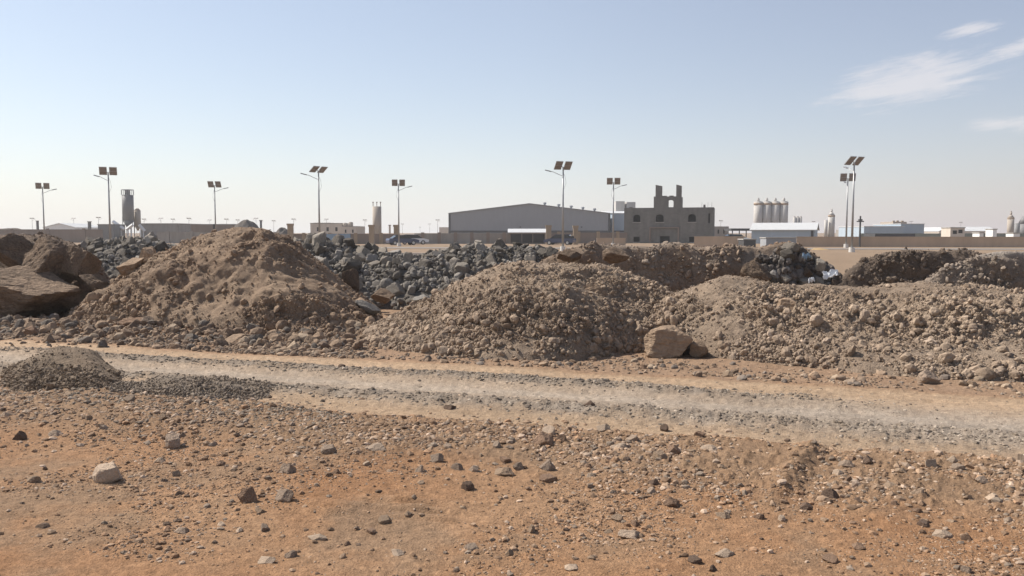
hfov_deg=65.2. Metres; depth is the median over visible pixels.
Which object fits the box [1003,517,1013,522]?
stone
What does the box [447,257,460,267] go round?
rubble stone
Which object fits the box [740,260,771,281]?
boulder
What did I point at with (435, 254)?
rubble stone
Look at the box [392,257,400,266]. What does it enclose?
rubble stone
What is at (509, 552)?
stone
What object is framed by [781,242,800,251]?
rubble stone
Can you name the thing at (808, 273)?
rubble stone
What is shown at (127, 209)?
silo
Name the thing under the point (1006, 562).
pebbles
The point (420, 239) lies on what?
parked car
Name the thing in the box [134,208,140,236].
silo
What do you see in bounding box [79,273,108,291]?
boulder
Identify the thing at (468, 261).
rubble stone
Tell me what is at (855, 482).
pebbles
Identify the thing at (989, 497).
stone
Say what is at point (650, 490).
stone
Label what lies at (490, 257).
rubble stone
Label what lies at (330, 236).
sheet fence
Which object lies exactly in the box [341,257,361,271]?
rubble stone
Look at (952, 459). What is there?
stone
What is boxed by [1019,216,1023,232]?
silo
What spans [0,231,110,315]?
dirt pile
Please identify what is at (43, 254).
boulder
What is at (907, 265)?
dirt pile
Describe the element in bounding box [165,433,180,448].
stone
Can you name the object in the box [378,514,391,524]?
stone
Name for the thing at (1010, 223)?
silo
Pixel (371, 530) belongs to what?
stone
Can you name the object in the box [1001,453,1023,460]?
stone
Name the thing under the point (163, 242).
rubble stone
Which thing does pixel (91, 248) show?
rubble stone
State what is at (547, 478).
stone
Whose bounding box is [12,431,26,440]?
stone
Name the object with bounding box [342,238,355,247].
rubble stone
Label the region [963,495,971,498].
stone
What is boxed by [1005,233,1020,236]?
white kiosk
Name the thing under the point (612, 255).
boulder
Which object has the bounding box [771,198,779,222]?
silo
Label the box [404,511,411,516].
stone
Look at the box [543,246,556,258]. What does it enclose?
rubble stone
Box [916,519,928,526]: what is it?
stone
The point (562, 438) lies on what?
stone
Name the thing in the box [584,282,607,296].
boulder
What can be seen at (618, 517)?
stone
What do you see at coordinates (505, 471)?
stone
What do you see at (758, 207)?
silo
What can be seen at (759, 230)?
shed
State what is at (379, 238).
boundary wall
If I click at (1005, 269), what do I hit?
dirt pile
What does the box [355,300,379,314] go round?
stone
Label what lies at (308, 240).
rubble stone
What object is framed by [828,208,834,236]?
silo
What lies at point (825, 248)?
road
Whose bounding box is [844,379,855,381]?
stone
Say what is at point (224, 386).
gravel heap
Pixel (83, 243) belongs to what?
stone
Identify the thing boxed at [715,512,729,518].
stone
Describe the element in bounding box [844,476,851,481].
stone
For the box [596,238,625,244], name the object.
boundary wall
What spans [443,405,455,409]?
stone
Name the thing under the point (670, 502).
stone
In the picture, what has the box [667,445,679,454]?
stone
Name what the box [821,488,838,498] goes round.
stone
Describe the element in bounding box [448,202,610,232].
warehouse
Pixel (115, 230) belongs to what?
control cabin
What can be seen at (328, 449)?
stone
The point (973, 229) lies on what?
shed
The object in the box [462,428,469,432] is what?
stone
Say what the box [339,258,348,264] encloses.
rubble stone
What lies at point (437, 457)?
stone
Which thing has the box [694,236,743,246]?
boundary wall
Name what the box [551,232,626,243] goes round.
boundary wall
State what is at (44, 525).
stone
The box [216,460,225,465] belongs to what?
stone
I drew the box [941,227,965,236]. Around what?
guard hut
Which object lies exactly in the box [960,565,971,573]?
stone
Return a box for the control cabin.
[97,224,125,239]
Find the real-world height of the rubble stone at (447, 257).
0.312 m
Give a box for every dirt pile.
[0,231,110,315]
[64,226,382,331]
[362,260,673,360]
[539,241,828,291]
[642,275,1023,381]
[837,247,985,286]
[925,250,1023,289]
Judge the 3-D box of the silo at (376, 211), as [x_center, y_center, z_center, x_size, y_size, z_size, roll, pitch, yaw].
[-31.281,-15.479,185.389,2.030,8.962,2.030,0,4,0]
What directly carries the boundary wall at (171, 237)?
on the ground
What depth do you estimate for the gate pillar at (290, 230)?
123.32 m
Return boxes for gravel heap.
[0,344,123,391]
[102,374,275,400]
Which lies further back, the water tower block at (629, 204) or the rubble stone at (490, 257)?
the water tower block at (629, 204)
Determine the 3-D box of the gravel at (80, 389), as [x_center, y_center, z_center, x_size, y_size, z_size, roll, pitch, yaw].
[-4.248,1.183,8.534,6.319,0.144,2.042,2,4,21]
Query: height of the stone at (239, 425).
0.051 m
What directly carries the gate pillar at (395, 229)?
on the ground
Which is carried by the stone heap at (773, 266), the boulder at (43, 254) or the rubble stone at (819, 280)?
the rubble stone at (819, 280)
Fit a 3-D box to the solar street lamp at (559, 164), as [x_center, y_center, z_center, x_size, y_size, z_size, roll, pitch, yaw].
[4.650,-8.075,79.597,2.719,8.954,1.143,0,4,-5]
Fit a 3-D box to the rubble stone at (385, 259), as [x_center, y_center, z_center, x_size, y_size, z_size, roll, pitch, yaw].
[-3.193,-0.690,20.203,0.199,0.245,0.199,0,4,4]
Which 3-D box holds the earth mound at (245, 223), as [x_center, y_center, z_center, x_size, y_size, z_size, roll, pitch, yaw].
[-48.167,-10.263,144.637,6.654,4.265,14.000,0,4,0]
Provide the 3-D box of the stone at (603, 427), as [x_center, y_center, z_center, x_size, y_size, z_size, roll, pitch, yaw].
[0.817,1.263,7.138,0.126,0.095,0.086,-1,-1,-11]
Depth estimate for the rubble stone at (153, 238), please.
24.20 m
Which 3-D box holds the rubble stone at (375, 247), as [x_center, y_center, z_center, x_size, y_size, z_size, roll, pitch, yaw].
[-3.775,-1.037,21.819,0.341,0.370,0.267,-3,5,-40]
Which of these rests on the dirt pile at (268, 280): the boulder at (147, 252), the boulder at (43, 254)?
the boulder at (147, 252)
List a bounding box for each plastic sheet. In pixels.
[802,252,811,259]
[822,269,837,279]
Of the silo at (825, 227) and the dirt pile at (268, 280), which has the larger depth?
the silo at (825, 227)
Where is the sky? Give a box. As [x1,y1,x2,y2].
[0,0,1023,232]
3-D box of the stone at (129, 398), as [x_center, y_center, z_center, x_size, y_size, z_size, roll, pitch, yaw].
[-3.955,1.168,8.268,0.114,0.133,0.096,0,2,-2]
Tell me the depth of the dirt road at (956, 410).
8.56 m
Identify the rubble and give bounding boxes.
[0,312,382,349]
[0,331,1023,397]
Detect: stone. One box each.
[1,412,8,416]
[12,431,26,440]
[22,409,32,413]
[25,325,39,334]
[27,476,40,482]
[35,523,49,528]
[48,430,61,435]
[80,240,86,247]
[81,415,91,419]
[85,237,93,245]
[87,245,95,252]
[90,241,101,248]
[92,462,122,482]
[94,247,102,252]
[119,317,142,325]
[124,249,130,255]
[124,394,134,402]
[125,236,134,243]
[140,316,154,325]
[142,236,150,245]
[145,235,158,241]
[154,242,165,250]
[154,457,164,462]
[156,240,168,249]
[159,413,167,419]
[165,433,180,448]
[172,470,180,475]
[174,527,189,533]
[175,491,182,495]
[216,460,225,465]
[217,521,224,525]
[225,334,253,342]
[236,423,244,427]
[237,486,257,502]
[255,507,266,512]
[257,556,275,563]
[261,523,268,530]
[274,489,293,501]
[280,463,296,473]
[284,550,296,557]
[302,243,311,249]
[304,238,311,243]
[306,233,316,238]
[308,534,326,540]
[312,231,326,245]
[314,242,324,255]
[319,257,329,268]
[320,444,335,453]
[332,234,344,244]
[332,468,340,473]
[335,250,341,254]
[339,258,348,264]
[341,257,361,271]
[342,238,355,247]
[353,252,365,261]
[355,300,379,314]
[356,246,369,254]
[364,242,371,249]
[365,254,377,263]
[367,443,385,450]
[367,528,375,533]
[368,260,380,268]
[371,243,378,251]
[378,247,387,254]
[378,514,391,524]
[381,256,389,264]
[386,283,404,298]
[389,249,401,256]
[391,549,403,555]
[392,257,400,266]
[403,252,412,261]
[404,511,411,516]
[407,285,415,293]
[413,294,429,301]
[415,465,422,472]
[418,259,430,267]
[421,276,428,284]
[430,453,443,462]
[433,251,440,256]
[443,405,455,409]
[444,254,456,261]
[444,443,450,448]
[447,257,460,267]
[448,243,460,252]
[449,249,456,254]
[451,463,462,470]
[454,262,469,276]
[460,247,467,253]
[461,481,474,490]
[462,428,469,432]
[463,542,477,550]
[464,258,472,264]
[469,465,478,471]
[475,242,485,252]
[476,260,485,265]
[486,253,496,263]
[491,238,506,247]
[492,246,502,252]
[493,441,500,447]
[494,467,514,475]
[499,456,510,462]
[505,549,513,555]
[512,242,522,245]
[513,462,523,470]
[524,255,535,261]
[528,524,534,532]
[533,431,553,445]
[537,248,545,255]
[539,460,555,470]
[539,473,557,482]
[542,425,554,433]
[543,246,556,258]
[557,435,566,442]
[564,564,577,570]
[584,400,594,405]
[586,473,596,477]
[596,424,609,431]
[604,529,612,533]
[610,443,626,448]
[611,514,622,521]
[618,529,639,538]
[627,434,638,440]
[630,520,639,526]
[647,487,655,493]
[649,479,659,484]
[651,450,666,458]
[660,424,668,431]
[663,497,679,506]
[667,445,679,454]
[688,554,701,563]
[694,431,705,436]
[700,444,717,451]
[709,565,716,571]
[714,548,733,557]
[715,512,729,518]
[722,371,733,376]
[753,513,764,519]
[770,277,776,282]
[776,246,781,255]
[778,515,785,520]
[779,256,784,264]
[780,247,793,260]
[780,274,791,283]
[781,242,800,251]
[799,277,812,284]
[799,502,812,509]
[803,267,812,277]
[813,276,823,283]
[814,258,825,271]
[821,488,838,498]
[822,553,837,563]
[831,279,839,285]
[832,469,842,474]
[838,460,853,467]
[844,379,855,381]
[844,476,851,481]
[847,455,855,460]
[851,542,865,549]
[863,455,872,463]
[883,482,895,487]
[890,500,897,504]
[891,445,899,450]
[895,468,905,472]
[910,488,924,493]
[911,508,921,512]
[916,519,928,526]
[925,459,936,466]
[931,529,952,537]
[946,455,957,462]
[951,463,964,469]
[960,534,971,540]
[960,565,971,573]
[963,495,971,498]
[975,476,988,483]
[985,493,997,500]
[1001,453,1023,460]
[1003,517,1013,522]
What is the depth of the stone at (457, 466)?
6.05 m
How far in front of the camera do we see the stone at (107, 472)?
5.85 m
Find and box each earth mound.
[234,219,258,227]
[275,227,286,233]
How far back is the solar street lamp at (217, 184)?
110.39 m
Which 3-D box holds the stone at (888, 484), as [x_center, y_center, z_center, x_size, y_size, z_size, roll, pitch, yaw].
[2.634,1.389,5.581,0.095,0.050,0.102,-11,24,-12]
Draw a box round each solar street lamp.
[35,183,55,233]
[93,167,116,238]
[207,181,227,228]
[300,166,327,232]
[392,179,411,245]
[545,161,572,250]
[607,178,626,244]
[840,173,855,247]
[843,156,864,251]
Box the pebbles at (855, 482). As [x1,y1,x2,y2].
[0,384,1023,545]
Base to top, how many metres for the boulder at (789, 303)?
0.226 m
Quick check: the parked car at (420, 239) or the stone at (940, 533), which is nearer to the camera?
the stone at (940, 533)
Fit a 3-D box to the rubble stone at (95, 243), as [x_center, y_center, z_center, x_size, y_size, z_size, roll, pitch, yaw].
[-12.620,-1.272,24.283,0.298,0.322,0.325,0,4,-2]
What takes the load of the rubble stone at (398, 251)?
on the stone heap at (438, 273)
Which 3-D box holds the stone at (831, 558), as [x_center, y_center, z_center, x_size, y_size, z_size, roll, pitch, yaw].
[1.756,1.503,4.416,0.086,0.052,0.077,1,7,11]
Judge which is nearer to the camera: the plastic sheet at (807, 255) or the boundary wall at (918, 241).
the plastic sheet at (807, 255)
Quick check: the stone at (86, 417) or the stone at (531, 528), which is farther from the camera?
the stone at (86, 417)
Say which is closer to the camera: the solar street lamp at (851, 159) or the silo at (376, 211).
the solar street lamp at (851, 159)
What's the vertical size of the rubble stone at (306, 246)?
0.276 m
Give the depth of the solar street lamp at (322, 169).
83.50 m
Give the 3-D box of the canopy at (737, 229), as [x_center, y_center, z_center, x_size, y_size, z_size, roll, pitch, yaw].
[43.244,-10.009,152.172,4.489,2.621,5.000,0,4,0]
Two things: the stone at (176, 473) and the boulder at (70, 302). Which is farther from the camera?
the boulder at (70, 302)
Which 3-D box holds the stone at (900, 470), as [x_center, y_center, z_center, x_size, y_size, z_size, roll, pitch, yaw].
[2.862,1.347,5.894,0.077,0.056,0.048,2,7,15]
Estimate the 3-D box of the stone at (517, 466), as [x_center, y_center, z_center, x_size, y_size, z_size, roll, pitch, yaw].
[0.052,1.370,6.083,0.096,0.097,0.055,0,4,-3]
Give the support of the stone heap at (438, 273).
on the ground
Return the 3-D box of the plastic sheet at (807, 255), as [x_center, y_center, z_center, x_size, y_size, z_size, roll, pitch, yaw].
[6.073,-0.659,16.500,0.194,0.154,0.066,0,4,0]
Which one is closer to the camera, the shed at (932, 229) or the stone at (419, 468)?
the stone at (419, 468)
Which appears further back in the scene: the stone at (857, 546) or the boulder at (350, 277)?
the boulder at (350, 277)
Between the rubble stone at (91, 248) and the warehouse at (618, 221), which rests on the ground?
the warehouse at (618, 221)
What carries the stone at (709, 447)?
on the ground
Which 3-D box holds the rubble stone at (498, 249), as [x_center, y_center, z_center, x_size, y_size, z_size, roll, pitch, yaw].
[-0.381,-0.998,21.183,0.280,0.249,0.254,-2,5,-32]
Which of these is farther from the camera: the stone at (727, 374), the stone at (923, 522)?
the stone at (727, 374)
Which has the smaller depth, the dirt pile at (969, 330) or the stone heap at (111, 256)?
the dirt pile at (969, 330)
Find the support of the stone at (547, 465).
on the ground
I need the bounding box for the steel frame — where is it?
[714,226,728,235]
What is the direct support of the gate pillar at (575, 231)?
on the ground
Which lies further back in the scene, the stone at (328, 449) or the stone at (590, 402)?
the stone at (590, 402)
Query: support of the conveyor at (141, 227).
on the ground
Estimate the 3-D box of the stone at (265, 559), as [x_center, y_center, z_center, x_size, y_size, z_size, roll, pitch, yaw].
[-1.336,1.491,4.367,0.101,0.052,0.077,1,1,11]
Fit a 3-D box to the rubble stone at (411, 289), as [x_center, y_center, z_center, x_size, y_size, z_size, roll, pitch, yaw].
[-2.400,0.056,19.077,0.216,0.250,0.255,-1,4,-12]
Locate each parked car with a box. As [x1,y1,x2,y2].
[386,235,418,244]
[403,234,428,244]
[544,234,575,244]
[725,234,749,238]
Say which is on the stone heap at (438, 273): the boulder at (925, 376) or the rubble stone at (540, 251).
the rubble stone at (540, 251)
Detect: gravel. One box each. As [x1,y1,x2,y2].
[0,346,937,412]
[0,378,346,443]
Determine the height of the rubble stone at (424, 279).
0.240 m
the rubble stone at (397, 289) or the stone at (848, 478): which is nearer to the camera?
the stone at (848, 478)
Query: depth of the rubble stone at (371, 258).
20.33 m
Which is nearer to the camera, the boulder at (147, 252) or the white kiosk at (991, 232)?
the boulder at (147, 252)
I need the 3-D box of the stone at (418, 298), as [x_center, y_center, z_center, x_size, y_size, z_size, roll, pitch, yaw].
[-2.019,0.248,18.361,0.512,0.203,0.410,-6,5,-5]
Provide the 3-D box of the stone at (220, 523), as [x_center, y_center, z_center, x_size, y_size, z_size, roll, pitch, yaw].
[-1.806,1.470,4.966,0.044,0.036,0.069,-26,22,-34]
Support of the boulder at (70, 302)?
on the dirt pile at (268, 280)
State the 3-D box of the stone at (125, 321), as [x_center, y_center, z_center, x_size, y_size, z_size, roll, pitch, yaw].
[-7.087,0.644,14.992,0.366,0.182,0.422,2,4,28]
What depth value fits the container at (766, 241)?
99.83 m
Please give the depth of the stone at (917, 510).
5.15 m
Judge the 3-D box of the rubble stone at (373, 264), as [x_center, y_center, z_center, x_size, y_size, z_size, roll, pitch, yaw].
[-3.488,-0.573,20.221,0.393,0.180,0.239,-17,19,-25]
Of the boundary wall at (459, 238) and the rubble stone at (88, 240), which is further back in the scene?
the boundary wall at (459, 238)
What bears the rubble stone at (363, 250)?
on the stone heap at (438, 273)
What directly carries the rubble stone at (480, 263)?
on the stone heap at (438, 273)
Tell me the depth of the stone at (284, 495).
5.35 m
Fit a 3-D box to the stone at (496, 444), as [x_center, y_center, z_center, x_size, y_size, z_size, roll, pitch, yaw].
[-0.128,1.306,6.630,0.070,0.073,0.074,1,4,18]
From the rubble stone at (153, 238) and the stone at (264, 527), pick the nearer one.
the stone at (264, 527)
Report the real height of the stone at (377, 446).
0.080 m
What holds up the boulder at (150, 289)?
on the dirt pile at (268, 280)
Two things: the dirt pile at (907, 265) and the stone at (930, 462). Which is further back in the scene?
the dirt pile at (907, 265)
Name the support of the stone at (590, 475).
on the ground
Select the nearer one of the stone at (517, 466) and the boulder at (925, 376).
the stone at (517, 466)
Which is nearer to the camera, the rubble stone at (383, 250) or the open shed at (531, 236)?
the rubble stone at (383, 250)
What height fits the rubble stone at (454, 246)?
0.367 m
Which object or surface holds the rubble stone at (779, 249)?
on the stone heap at (773, 266)
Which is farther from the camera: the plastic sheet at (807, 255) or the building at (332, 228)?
the building at (332, 228)
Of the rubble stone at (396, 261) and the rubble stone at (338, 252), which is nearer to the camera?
the rubble stone at (396, 261)
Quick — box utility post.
[857,216,863,246]
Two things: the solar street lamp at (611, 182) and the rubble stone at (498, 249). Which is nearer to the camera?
the rubble stone at (498, 249)
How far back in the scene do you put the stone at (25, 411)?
7.81 m
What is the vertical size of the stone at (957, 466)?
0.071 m
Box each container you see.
[738,239,756,246]
[760,237,797,246]
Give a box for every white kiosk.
[972,232,983,236]
[985,229,997,236]
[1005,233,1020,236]
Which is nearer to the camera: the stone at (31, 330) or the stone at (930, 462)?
the stone at (930, 462)
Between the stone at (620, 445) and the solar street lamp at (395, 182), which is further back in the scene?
the solar street lamp at (395, 182)
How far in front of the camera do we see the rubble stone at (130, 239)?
24.01 m
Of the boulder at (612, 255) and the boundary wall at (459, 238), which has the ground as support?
the boundary wall at (459, 238)
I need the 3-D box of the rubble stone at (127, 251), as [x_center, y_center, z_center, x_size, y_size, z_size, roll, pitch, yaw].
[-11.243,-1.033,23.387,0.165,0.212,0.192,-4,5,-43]
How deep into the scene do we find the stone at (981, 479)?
5.63 m
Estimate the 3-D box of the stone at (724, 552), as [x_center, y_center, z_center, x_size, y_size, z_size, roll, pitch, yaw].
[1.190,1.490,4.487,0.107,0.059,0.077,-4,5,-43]
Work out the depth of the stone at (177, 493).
5.58 m
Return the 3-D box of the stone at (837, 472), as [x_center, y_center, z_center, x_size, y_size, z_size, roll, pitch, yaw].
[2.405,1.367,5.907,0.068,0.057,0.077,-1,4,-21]
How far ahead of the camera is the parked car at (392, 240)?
117.06 m
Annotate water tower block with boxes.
[614,201,624,210]
[625,202,635,207]
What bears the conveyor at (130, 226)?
on the ground
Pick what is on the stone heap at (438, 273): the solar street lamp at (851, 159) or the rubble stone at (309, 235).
the rubble stone at (309, 235)
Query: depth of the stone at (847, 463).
6.06 m
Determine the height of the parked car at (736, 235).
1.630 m
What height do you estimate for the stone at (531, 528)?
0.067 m
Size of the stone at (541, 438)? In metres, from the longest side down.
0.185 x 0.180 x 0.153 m
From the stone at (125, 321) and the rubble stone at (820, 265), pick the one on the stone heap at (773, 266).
the rubble stone at (820, 265)
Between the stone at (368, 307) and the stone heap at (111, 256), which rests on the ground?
the stone heap at (111, 256)
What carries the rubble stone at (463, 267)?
on the stone heap at (438, 273)
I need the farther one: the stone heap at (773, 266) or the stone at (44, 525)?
the stone heap at (773, 266)
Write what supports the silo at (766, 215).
on the ground
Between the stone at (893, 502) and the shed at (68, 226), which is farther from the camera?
the shed at (68, 226)
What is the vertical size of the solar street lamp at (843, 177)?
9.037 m
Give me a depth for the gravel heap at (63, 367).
9.36 m
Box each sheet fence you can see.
[326,234,350,239]
[861,233,1023,236]
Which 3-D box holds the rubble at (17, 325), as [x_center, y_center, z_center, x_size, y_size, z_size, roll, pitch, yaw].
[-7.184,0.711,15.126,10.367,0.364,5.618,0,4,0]
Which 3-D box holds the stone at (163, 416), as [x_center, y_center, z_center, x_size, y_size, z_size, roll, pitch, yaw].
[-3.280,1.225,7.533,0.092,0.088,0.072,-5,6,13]
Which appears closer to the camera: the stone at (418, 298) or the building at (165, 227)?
the stone at (418, 298)
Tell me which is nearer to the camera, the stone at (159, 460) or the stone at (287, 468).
the stone at (287, 468)
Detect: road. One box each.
[0,340,1023,456]
[379,247,1023,249]
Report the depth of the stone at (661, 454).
6.26 m
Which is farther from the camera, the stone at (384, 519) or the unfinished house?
the unfinished house
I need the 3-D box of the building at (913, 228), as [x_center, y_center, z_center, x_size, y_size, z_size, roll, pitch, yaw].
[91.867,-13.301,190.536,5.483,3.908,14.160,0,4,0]
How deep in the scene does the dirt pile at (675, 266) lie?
18.25 m
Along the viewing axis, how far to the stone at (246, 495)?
5.34 m
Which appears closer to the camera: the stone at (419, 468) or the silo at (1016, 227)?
the stone at (419, 468)
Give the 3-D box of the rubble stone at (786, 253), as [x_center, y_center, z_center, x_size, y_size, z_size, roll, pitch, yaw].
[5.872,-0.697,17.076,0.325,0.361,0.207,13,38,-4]
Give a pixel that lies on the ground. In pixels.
(32, 555)
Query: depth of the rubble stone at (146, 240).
23.86 m
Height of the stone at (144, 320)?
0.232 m
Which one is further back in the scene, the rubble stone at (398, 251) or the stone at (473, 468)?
the rubble stone at (398, 251)
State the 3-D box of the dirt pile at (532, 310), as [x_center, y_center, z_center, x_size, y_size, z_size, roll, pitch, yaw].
[0.340,0.254,13.784,7.642,1.488,5.819,0,4,0]
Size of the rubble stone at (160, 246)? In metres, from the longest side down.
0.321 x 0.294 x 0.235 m
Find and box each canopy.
[724,228,751,237]
[864,234,914,236]
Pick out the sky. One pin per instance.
(733, 104)
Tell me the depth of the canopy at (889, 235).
124.73 m
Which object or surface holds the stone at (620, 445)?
on the ground
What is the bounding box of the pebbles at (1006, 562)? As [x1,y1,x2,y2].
[0,416,1023,575]
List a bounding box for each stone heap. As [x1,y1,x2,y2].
[85,238,171,277]
[299,239,558,309]
[755,246,841,284]
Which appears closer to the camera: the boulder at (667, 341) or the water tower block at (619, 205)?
the boulder at (667, 341)
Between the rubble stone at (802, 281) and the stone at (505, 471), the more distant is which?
the rubble stone at (802, 281)
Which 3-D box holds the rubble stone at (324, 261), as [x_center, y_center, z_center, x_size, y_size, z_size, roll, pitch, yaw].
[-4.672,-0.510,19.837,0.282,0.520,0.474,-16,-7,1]
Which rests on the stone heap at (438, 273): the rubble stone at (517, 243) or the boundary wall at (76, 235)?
the rubble stone at (517, 243)
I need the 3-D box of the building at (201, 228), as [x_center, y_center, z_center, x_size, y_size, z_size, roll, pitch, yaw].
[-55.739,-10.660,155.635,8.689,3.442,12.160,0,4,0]
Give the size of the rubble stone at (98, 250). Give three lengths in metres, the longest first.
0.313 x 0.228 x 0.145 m
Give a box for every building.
[140,223,190,236]
[190,224,235,232]
[310,223,342,233]
[342,226,364,233]
[439,227,448,232]
[838,226,904,236]
[873,224,923,232]
[880,221,906,223]
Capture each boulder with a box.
[0,233,33,266]
[0,265,82,315]
[21,237,73,283]
[60,245,101,283]
[61,285,86,308]
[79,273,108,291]
[116,257,145,275]
[139,246,155,258]
[145,283,154,293]
[342,268,358,290]
[371,288,394,303]
[557,249,581,262]
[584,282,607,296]
[602,247,629,263]
[644,325,692,358]
[689,339,708,357]
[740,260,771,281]
[776,298,797,309]
[917,369,940,383]
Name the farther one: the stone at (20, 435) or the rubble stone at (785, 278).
the rubble stone at (785, 278)
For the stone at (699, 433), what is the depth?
6.84 m
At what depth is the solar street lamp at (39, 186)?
113.42 m
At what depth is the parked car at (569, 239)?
118.98 m
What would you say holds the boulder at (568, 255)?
on the dirt pile at (675, 266)
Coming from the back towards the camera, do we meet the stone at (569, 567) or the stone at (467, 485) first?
the stone at (467, 485)
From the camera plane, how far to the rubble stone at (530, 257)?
20.90 m
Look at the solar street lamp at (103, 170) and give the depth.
86.47 m
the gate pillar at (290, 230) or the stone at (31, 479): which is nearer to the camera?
the stone at (31, 479)
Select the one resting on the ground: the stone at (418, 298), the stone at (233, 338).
the stone at (233, 338)
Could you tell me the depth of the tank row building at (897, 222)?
229.83 m
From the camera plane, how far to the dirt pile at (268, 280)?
15.59 m
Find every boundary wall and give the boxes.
[0,228,102,242]
[156,231,206,242]
[275,233,393,243]
[414,232,509,243]
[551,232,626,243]
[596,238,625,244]
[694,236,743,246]
[797,237,1023,246]
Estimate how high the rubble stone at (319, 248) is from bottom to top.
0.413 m
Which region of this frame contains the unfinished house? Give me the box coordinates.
[624,185,714,242]
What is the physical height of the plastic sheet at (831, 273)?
0.209 m
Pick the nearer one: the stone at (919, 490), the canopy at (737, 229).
the stone at (919, 490)
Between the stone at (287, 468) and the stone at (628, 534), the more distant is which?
the stone at (287, 468)
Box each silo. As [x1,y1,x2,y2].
[121,189,134,236]
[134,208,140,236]
[372,202,381,233]
[753,198,762,222]
[762,198,770,222]
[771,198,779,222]
[779,198,788,222]
[824,220,827,236]
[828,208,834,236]
[1007,211,1014,232]
[1014,223,1019,232]
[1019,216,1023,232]
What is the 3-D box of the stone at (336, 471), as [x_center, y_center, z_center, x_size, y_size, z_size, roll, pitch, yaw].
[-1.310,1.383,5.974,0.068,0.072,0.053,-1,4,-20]
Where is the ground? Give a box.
[0,233,1023,575]
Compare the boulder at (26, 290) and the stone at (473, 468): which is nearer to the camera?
the stone at (473, 468)
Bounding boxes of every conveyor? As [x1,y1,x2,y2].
[112,220,124,235]
[125,224,133,235]
[138,224,145,237]
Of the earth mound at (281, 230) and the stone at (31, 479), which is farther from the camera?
the earth mound at (281, 230)
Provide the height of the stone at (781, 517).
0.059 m
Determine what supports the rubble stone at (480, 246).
on the stone heap at (438, 273)
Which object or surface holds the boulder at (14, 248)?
on the dirt pile at (33, 238)
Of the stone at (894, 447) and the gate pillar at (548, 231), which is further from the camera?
the gate pillar at (548, 231)
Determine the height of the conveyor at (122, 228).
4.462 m
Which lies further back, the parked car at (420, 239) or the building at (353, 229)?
the building at (353, 229)
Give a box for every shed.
[45,223,97,228]
[508,229,545,243]
[750,223,819,243]
[924,227,940,232]
[965,227,991,232]
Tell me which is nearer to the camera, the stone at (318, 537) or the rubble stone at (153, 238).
the stone at (318, 537)
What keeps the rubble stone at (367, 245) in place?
on the stone heap at (438, 273)
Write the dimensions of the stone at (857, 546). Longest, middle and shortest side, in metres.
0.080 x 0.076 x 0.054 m
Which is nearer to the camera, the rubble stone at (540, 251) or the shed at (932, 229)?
the rubble stone at (540, 251)
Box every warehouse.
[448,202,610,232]
[600,211,623,232]
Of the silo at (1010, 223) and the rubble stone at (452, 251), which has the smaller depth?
the rubble stone at (452, 251)
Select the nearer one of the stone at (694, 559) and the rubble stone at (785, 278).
the stone at (694, 559)
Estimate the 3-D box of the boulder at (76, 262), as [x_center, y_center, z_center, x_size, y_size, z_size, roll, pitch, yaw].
[-9.480,-0.492,17.515,0.756,0.900,0.626,0,4,5]
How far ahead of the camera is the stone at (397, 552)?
4.45 m
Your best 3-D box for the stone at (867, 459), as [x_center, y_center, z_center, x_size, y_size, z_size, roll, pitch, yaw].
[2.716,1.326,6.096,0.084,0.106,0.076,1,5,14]
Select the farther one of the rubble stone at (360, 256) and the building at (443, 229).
the building at (443, 229)
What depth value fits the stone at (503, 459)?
6.23 m
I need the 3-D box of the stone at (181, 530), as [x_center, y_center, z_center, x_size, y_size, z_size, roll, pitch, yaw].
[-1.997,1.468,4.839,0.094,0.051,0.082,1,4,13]
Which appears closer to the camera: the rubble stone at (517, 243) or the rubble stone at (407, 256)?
the rubble stone at (407, 256)
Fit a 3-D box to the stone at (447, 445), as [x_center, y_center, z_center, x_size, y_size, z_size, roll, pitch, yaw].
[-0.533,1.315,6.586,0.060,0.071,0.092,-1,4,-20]
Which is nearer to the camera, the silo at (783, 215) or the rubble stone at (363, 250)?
the rubble stone at (363, 250)
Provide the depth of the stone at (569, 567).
4.27 m
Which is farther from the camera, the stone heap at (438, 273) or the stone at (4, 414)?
the stone heap at (438, 273)
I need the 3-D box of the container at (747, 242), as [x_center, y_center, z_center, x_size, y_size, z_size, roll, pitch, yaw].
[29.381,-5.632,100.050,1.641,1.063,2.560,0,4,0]
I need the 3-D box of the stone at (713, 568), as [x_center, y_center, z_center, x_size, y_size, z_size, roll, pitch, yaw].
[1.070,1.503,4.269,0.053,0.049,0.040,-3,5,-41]
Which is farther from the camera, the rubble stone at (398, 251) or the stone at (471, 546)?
the rubble stone at (398, 251)
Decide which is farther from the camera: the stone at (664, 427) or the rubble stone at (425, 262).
the rubble stone at (425, 262)
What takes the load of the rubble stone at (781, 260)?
on the stone heap at (773, 266)
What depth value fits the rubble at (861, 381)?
11.05 m
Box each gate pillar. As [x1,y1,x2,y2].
[287,224,293,238]
[368,225,374,243]
[393,225,397,234]
[545,225,551,243]
[572,226,578,243]
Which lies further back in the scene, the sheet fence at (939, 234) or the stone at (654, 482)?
the sheet fence at (939, 234)

